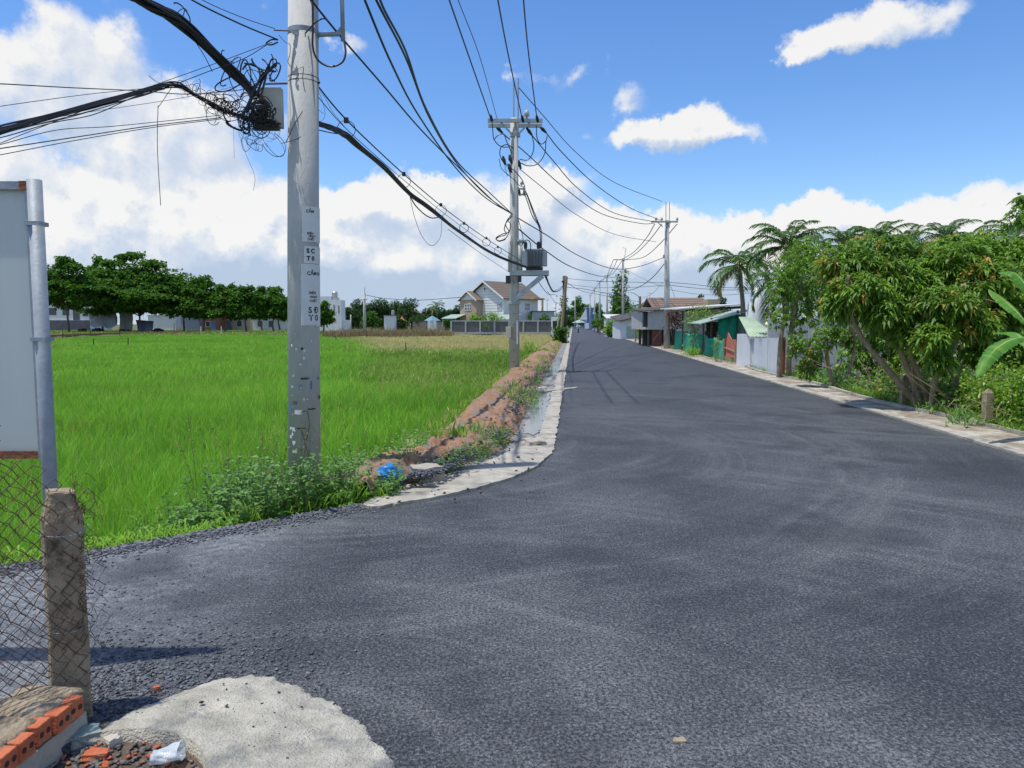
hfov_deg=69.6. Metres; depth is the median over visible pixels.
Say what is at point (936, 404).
leafy plant
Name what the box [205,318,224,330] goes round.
brick house
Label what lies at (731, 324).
netted lean to
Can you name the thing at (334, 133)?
slack wire
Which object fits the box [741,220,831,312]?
coconut palm
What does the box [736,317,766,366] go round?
striped roof shed
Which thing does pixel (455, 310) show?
tree
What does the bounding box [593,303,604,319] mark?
tree
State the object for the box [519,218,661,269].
overhead cable
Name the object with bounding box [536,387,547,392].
broken block
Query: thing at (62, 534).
wire fence
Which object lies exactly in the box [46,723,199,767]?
rubble
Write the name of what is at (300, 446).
weed stalks
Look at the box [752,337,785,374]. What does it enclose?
sheet gate
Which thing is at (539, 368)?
weed patch
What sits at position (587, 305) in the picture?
tree
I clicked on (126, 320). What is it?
tarp shelter
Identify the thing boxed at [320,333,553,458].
grass
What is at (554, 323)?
gate house
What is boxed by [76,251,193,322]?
tree
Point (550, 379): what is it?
gutter
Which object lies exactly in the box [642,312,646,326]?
window
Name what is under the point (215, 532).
gravel
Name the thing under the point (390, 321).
white hut
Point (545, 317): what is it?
tree
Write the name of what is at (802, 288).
bushy tree
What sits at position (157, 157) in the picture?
hanging wire
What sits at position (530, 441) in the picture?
stone
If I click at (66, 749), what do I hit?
broken block
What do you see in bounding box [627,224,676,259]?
overhead cable
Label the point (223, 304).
tree
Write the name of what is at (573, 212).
overhead cable
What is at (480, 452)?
weed patch
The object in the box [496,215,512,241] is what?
jumper cable
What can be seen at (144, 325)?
tarp shelter
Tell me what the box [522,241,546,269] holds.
transformer
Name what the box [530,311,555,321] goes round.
grey shed
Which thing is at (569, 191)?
overhead cable
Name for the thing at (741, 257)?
coconut palm
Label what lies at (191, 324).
blue grey shed
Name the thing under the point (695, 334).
climbing plant
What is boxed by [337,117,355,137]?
ring hanger
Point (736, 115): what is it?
sky
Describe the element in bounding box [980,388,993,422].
concrete post
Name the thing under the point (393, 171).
overhead cable
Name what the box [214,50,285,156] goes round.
cable tangle
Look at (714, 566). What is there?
road
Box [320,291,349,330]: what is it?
white house
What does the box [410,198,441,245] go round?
slack wire
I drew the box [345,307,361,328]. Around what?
tree
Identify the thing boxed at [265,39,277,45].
short cable
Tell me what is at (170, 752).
plastic bag
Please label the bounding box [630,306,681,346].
tin shed
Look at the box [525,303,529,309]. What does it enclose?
window
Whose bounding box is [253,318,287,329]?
pale house
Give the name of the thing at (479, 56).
overhead cable
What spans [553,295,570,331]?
climbing plant
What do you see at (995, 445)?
kerb
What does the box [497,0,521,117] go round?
overhead cable
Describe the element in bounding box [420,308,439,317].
tree
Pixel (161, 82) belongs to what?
hanging wire
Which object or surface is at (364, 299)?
utility pole
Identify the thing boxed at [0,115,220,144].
thin cable
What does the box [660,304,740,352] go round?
eaved shed
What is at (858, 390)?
grass
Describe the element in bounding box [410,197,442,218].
slack wire
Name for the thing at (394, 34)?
overhead cable
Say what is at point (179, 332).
retaining wall
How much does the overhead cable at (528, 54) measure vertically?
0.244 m
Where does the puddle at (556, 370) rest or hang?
on the gutter
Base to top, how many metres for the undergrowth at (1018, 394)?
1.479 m
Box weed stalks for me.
[179,410,369,508]
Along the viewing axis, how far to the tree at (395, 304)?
228.11 m
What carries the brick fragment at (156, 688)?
on the gravel at (215, 532)
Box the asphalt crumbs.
[86,446,544,758]
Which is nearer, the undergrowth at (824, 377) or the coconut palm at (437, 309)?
the undergrowth at (824, 377)
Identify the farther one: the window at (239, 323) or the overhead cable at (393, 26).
the window at (239, 323)
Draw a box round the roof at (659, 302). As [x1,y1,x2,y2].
[641,298,719,311]
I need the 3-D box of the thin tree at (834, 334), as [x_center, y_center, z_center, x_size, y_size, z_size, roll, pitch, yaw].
[8.303,-1.525,19.247,2.234,3.543,1.549,-3,5,-32]
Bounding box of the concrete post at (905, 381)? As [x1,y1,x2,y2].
[899,375,908,404]
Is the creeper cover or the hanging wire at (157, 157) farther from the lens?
the creeper cover
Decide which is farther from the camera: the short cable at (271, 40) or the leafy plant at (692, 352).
the leafy plant at (692, 352)
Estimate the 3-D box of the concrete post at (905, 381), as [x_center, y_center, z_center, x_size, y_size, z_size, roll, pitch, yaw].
[7.777,0.214,14.614,0.130,0.792,0.130,0,5,0]
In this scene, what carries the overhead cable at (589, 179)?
attached to the utility pole at (516, 272)
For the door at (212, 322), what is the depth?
165.44 m
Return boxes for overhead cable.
[310,0,511,213]
[319,87,520,260]
[319,98,517,262]
[364,0,510,213]
[367,295,461,299]
[375,0,508,211]
[379,0,512,214]
[449,0,490,118]
[458,0,496,117]
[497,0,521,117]
[503,133,653,223]
[519,88,662,201]
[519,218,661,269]
[519,229,620,277]
[520,169,654,241]
[523,0,536,117]
[532,135,653,221]
[545,275,562,291]
[546,133,659,219]
[568,278,657,282]
[569,284,663,287]
[623,224,654,258]
[623,264,663,291]
[626,224,661,259]
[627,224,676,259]
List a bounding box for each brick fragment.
[81,747,109,762]
[152,685,160,691]
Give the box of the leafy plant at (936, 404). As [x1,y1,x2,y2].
[915,398,964,413]
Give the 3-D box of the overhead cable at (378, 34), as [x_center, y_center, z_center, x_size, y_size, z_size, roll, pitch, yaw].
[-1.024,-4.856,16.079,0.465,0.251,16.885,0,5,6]
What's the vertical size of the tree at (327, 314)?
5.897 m
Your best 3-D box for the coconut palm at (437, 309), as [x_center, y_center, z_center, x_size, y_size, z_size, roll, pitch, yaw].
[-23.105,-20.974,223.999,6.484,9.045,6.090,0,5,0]
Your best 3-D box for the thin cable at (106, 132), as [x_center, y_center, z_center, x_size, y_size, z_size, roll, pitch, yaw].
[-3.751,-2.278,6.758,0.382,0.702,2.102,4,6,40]
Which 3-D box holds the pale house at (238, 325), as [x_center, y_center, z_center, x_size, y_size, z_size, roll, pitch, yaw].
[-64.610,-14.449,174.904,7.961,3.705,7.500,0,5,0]
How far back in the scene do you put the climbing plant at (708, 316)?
38.80 m
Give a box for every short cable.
[174,43,268,84]
[191,0,277,39]
[203,0,274,28]
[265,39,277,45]
[305,18,327,33]
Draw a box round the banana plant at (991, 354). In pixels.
[975,272,1023,376]
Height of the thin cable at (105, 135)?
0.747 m
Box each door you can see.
[211,321,214,329]
[652,330,661,346]
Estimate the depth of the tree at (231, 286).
168.68 m
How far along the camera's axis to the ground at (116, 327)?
24.79 m
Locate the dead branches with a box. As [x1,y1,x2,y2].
[802,351,1023,429]
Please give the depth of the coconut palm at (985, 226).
29.54 m
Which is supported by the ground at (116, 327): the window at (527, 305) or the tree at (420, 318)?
the tree at (420, 318)
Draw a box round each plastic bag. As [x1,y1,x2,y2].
[150,739,185,764]
[377,462,403,485]
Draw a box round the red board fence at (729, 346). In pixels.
[722,333,736,362]
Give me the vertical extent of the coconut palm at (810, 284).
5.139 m
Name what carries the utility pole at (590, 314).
on the ground at (116, 327)
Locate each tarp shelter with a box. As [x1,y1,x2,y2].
[89,313,117,328]
[119,311,132,330]
[136,320,153,331]
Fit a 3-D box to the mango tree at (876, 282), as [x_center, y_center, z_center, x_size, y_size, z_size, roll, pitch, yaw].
[7.505,-1.244,14.744,3.215,3.786,2.834,0,5,0]
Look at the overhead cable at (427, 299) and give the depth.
127.47 m
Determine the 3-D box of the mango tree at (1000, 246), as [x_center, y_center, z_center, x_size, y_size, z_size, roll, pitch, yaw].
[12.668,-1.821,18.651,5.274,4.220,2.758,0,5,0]
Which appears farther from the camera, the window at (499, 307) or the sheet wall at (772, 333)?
the window at (499, 307)
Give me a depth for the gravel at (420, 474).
8.65 m
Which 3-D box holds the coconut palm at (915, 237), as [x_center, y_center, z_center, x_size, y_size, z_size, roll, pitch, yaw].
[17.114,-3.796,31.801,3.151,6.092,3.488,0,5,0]
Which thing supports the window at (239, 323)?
in the pale house at (238, 325)
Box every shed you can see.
[181,316,202,329]
[413,321,427,329]
[436,321,449,329]
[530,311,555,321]
[602,314,618,336]
[610,311,638,338]
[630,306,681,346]
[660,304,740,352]
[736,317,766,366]
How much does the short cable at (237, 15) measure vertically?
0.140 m
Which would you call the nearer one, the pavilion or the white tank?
the white tank
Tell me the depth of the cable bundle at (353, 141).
10.70 m
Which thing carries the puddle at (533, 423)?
on the gutter
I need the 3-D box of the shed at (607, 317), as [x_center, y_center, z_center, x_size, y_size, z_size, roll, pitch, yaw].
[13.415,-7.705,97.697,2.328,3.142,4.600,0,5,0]
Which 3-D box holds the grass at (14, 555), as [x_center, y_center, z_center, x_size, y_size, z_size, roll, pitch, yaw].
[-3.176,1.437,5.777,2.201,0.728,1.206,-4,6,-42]
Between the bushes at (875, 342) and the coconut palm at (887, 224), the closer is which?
the bushes at (875, 342)
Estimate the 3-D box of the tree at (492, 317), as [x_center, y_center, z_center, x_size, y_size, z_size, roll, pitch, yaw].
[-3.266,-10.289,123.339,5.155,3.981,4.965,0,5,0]
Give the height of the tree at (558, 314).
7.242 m
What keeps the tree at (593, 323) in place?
on the ground at (116, 327)
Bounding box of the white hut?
[383,310,397,329]
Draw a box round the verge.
[593,329,1023,449]
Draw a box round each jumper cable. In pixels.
[492,123,513,147]
[496,214,511,240]
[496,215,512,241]
[520,133,533,160]
[520,142,545,165]
[523,191,539,231]
[525,191,540,247]
[527,194,541,247]
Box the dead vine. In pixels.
[653,298,696,348]
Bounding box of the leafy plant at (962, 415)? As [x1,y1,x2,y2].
[940,408,1001,427]
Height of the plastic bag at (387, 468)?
0.308 m
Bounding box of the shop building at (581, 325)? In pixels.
[567,317,583,327]
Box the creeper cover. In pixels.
[331,421,438,472]
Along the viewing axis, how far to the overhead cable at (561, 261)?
33.73 m
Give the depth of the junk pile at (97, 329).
139.31 m
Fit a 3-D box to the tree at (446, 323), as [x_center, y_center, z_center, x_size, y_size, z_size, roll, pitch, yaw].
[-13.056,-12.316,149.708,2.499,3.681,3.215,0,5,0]
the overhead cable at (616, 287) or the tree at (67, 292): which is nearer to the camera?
the overhead cable at (616, 287)
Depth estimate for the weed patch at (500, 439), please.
9.95 m
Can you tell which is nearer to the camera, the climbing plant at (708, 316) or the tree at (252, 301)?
the climbing plant at (708, 316)
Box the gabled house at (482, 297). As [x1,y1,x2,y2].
[441,280,544,327]
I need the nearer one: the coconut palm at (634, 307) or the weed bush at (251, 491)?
the weed bush at (251, 491)
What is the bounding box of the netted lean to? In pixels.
[688,310,746,355]
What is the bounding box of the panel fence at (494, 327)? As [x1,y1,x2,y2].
[450,320,550,333]
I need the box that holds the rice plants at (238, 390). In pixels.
[0,333,489,556]
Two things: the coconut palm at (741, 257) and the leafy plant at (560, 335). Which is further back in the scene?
the leafy plant at (560, 335)
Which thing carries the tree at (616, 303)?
on the ground at (116, 327)
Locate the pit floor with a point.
(184, 763)
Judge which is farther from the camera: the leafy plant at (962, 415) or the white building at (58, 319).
the white building at (58, 319)
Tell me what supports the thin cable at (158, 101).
attached to the cable bundle at (14, 125)
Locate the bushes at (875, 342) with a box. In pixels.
[835,322,1023,390]
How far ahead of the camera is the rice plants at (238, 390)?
14.86 m
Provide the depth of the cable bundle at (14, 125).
6.92 m
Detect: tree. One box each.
[47,255,103,331]
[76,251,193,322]
[84,254,112,328]
[161,275,197,330]
[175,274,227,330]
[204,283,244,331]
[227,282,236,329]
[227,284,269,330]
[254,285,267,329]
[257,286,286,331]
[276,286,284,329]
[320,300,336,332]
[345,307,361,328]
[349,298,375,326]
[352,323,368,328]
[360,310,382,327]
[366,298,395,328]
[366,317,410,328]
[389,300,400,313]
[395,297,426,328]
[396,318,408,329]
[408,314,428,327]
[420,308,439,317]
[437,310,450,320]
[443,314,452,330]
[445,304,459,321]
[467,312,486,321]
[479,311,505,326]
[539,313,550,321]
[554,312,570,327]
[566,306,577,327]
[571,295,585,316]
[581,304,593,324]
[591,314,601,332]
[593,269,634,329]
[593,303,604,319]
[603,319,615,336]
[719,297,732,309]
[762,236,832,376]
[785,263,865,385]
[811,230,952,405]
[901,238,1023,408]
[922,230,1023,382]
[998,192,1023,233]
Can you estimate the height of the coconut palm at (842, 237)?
5.714 m
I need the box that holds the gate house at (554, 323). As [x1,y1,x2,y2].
[551,317,557,334]
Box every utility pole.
[253,0,344,486]
[360,287,366,330]
[488,78,548,369]
[588,295,591,329]
[593,287,597,331]
[597,280,605,333]
[604,273,612,313]
[613,249,625,313]
[651,202,677,348]
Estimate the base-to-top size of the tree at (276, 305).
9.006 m
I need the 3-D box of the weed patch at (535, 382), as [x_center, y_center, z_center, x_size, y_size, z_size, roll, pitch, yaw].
[0.580,-0.066,19.398,0.796,0.380,1.555,0,5,0]
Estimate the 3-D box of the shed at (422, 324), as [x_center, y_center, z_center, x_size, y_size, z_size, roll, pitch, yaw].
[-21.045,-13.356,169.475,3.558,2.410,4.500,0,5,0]
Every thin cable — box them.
[0,42,271,143]
[0,83,242,94]
[0,88,141,106]
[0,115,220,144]
[0,117,220,148]
[0,119,219,154]
[62,78,267,116]
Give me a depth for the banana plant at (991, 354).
10.27 m
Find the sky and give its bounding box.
[0,0,1023,323]
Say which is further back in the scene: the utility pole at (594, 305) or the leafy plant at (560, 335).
the utility pole at (594, 305)
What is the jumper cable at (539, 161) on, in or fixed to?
attached to the utility pole at (516, 272)
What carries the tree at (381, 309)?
on the ground at (116, 327)
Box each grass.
[0,516,235,565]
[50,329,545,334]
[115,471,403,535]
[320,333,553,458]
[397,328,1023,450]
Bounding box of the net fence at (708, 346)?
[674,330,727,359]
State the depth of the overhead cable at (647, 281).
56.47 m
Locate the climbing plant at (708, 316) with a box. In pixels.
[694,306,728,328]
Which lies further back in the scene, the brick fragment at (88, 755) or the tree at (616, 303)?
the tree at (616, 303)
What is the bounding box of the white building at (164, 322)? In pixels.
[148,315,180,330]
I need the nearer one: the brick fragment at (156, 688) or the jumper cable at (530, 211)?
the brick fragment at (156, 688)
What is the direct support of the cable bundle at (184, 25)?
attached to the cable tangle at (259, 112)
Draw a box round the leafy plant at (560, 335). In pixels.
[549,325,569,342]
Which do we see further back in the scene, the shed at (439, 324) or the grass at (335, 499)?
the shed at (439, 324)
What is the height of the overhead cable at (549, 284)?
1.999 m
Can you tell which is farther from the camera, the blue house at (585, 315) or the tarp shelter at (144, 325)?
the blue house at (585, 315)
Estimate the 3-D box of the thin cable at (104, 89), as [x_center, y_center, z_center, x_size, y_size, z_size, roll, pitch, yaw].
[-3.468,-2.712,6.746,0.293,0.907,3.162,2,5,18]
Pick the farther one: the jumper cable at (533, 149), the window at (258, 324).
the window at (258, 324)
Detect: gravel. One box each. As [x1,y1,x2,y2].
[0,501,404,726]
[396,355,554,486]
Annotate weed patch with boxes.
[417,436,501,473]
[487,425,525,446]
[503,383,546,410]
[513,361,565,374]
[526,377,546,385]
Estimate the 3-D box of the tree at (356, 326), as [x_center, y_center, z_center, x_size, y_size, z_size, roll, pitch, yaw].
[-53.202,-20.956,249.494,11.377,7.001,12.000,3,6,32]
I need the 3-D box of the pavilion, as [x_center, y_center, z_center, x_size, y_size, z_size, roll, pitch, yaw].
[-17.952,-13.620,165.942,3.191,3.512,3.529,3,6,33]
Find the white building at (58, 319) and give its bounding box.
[49,305,111,330]
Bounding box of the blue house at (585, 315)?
[580,307,593,329]
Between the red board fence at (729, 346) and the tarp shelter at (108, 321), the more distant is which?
the tarp shelter at (108, 321)
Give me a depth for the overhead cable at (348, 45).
9.20 m
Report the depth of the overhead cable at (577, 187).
32.84 m
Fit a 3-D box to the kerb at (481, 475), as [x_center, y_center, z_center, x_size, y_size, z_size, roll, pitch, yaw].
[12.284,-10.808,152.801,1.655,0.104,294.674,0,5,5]
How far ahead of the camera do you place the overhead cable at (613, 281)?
51.76 m
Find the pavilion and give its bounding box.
[424,316,440,329]
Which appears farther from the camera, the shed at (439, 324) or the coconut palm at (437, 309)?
the coconut palm at (437, 309)
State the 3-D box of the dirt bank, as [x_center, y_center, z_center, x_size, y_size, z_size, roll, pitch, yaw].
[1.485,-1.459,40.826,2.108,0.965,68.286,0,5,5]
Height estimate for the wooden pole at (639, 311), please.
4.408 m
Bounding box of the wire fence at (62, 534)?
[0,425,112,718]
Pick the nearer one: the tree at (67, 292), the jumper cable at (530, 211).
the jumper cable at (530, 211)
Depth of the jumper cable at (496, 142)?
24.11 m
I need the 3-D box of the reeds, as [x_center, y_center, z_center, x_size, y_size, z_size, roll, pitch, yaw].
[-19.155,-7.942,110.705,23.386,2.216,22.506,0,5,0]
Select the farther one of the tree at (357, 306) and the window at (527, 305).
the tree at (357, 306)
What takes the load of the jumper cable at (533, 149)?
attached to the utility pole at (516, 272)
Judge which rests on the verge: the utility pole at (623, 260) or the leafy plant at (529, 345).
the utility pole at (623, 260)
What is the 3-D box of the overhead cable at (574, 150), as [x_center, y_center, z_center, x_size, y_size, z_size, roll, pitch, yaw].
[4.685,-10.584,36.123,0.644,0.609,25.371,2,5,22]
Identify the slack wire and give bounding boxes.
[319,130,348,134]
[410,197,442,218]
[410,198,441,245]
[448,229,506,270]
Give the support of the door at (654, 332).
in the tin shed at (650, 324)
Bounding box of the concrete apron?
[66,674,394,767]
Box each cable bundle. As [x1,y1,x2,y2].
[0,81,281,133]
[0,85,169,137]
[130,0,271,108]
[319,122,531,269]
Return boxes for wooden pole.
[560,276,567,327]
[561,276,566,342]
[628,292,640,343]
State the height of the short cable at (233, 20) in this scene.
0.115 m
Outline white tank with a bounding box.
[746,287,764,333]
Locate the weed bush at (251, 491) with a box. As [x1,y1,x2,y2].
[111,441,406,535]
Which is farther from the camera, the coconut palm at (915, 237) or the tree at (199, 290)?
the tree at (199, 290)
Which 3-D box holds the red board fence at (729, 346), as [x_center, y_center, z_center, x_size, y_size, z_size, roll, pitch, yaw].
[9.210,-1.469,30.980,0.219,1.380,2.548,0,5,5]
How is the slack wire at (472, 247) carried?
hanging from the cable bundle at (353, 141)
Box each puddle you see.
[522,393,550,434]
[551,366,559,375]
[555,358,561,364]
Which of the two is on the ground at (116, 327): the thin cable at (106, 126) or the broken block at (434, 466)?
the broken block at (434, 466)
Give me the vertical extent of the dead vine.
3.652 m
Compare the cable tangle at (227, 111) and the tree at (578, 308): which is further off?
the tree at (578, 308)
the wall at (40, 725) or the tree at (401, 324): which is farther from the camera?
the tree at (401, 324)
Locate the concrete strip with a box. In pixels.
[547,387,577,391]
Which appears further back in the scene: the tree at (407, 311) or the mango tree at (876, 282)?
the tree at (407, 311)
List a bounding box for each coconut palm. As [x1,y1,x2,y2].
[426,300,445,317]
[615,302,643,312]
[698,246,775,333]
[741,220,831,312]
[745,260,811,323]
[799,256,817,348]
[812,226,885,366]
[845,219,918,333]
[884,225,952,247]
[911,219,982,241]
[972,220,1023,332]
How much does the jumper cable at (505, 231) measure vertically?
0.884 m
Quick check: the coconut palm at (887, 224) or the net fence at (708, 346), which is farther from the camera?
the net fence at (708, 346)
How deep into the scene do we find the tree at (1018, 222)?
11.85 m
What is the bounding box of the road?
[0,328,1023,767]
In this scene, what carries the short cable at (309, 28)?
attached to the utility pole at (303, 262)
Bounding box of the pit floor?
[53,742,201,767]
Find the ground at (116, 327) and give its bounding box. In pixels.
[0,324,1020,538]
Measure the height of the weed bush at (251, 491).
1.175 m
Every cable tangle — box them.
[178,79,242,118]
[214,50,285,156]
[318,89,344,126]
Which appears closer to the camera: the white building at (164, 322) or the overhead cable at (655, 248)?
the overhead cable at (655, 248)
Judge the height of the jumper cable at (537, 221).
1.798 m
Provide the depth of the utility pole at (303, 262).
7.57 m
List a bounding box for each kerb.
[363,329,571,508]
[595,329,1023,435]
[596,330,1023,456]
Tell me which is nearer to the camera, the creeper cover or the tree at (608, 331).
the creeper cover
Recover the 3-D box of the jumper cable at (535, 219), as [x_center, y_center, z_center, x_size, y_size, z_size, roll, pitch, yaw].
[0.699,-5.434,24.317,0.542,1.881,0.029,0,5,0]
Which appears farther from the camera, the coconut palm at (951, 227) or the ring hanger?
the coconut palm at (951, 227)
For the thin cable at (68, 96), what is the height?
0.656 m
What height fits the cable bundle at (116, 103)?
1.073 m
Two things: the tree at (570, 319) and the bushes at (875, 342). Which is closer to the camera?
the bushes at (875, 342)
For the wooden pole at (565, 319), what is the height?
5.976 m
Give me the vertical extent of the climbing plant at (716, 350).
1.436 m
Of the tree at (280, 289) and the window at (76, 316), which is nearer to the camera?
the window at (76, 316)
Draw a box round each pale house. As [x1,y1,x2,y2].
[226,318,252,329]
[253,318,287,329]
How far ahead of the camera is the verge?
13.39 m
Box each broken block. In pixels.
[61,742,71,756]
[70,723,101,745]
[409,463,444,482]
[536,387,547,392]
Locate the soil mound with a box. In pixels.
[314,470,423,498]
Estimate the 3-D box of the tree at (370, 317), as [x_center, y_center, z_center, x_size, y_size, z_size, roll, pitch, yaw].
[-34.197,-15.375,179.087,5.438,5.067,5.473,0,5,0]
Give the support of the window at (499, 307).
in the gabled house at (482, 297)
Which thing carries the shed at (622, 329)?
on the ground at (116, 327)
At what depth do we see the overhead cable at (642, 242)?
56.98 m
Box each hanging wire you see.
[148,75,171,106]
[157,114,160,204]
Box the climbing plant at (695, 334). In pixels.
[678,302,713,354]
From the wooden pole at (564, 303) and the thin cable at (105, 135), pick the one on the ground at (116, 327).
the wooden pole at (564, 303)
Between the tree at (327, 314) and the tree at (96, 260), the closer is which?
the tree at (327, 314)
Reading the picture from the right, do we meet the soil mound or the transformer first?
the transformer
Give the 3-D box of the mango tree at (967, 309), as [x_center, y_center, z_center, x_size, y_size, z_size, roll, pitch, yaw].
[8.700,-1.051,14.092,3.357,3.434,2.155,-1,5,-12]
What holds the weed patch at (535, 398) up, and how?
on the dirt bank
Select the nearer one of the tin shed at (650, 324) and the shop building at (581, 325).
the tin shed at (650, 324)
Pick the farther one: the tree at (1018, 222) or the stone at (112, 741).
the tree at (1018, 222)
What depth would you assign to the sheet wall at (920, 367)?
24.02 m
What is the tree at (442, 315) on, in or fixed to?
on the ground at (116, 327)
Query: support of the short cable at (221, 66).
attached to the short cable at (271, 40)
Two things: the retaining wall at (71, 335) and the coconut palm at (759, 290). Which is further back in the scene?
the retaining wall at (71, 335)
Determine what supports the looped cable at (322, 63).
hanging from the utility pole at (303, 262)
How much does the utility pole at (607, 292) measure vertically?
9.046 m
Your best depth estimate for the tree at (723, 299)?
178.46 m
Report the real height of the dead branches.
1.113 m
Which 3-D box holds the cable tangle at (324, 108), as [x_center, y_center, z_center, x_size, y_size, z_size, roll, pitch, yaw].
[-1.914,-2.862,7.592,0.389,0.627,0.004,0,5,0]
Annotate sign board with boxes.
[0,178,57,502]
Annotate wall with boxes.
[0,684,87,767]
[50,332,158,336]
[160,332,199,333]
[766,319,848,373]
[853,345,1020,377]
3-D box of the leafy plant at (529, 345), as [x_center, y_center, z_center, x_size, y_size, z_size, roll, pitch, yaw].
[0.908,-1.960,40.056,1.413,0.845,1.249,0,5,0]
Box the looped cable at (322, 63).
[311,0,346,67]
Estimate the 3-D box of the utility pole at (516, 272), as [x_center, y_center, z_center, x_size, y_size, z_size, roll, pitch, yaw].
[0.223,-4.930,24.735,2.034,10.298,1.130,0,5,0]
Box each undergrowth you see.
[782,356,884,390]
[843,358,1023,425]
[939,350,1023,428]
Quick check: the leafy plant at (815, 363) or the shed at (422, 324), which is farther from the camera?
the shed at (422, 324)
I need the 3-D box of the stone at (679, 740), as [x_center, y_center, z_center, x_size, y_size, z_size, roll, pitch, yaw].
[0.665,1.414,2.919,0.051,0.013,0.033,0,5,0]
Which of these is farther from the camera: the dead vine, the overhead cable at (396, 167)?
the dead vine
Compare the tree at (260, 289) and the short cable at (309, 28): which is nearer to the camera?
the short cable at (309, 28)
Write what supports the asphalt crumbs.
on the road
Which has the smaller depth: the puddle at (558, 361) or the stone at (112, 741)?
the stone at (112, 741)
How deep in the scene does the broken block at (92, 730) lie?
2.87 m
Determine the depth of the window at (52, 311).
164.19 m
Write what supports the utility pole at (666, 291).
on the verge
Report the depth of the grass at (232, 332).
131.54 m
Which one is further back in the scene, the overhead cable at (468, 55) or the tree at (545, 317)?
the tree at (545, 317)
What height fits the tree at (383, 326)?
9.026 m
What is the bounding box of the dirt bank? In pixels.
[354,339,562,497]
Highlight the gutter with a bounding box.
[367,328,571,500]
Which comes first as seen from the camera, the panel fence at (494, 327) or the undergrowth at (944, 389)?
the undergrowth at (944, 389)
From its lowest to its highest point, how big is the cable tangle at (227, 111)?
0.348 m
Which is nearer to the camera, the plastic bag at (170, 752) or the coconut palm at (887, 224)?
the plastic bag at (170, 752)
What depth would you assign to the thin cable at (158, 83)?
7.33 m
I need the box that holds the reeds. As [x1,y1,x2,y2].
[320,326,455,337]
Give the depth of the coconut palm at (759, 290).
25.75 m
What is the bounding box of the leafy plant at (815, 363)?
[798,353,822,375]
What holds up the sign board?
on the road
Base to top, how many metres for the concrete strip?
0.070 m
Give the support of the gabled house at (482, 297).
on the ground at (116, 327)
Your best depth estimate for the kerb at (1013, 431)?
14.99 m
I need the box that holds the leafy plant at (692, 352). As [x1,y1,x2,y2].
[678,347,703,356]
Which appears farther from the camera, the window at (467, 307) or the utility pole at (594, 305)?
the utility pole at (594, 305)
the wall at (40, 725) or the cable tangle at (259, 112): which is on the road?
the wall at (40, 725)
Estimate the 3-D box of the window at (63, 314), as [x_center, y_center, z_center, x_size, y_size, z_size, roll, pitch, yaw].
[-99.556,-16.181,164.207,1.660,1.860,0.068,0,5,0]
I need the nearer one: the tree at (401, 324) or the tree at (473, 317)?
the tree at (473, 317)
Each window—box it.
[49,308,56,314]
[62,309,69,315]
[72,310,79,319]
[237,320,241,326]
[257,320,262,326]
[464,304,471,310]
[497,303,501,310]
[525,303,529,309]
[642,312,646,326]
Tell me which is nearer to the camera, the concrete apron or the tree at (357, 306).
the concrete apron
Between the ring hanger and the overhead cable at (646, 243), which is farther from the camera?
the overhead cable at (646, 243)
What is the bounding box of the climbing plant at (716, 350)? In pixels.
[712,335,722,361]
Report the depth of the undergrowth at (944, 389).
14.12 m
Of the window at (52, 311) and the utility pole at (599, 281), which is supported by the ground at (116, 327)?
the utility pole at (599, 281)
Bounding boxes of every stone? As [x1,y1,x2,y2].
[103,733,122,749]
[522,437,546,445]
[673,737,685,743]
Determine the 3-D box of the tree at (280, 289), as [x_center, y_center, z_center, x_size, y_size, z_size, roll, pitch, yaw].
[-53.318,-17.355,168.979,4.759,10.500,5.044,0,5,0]
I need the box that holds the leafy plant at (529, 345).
[521,340,538,354]
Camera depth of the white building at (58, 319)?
164.19 m
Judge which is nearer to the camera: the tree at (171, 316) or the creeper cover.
the creeper cover

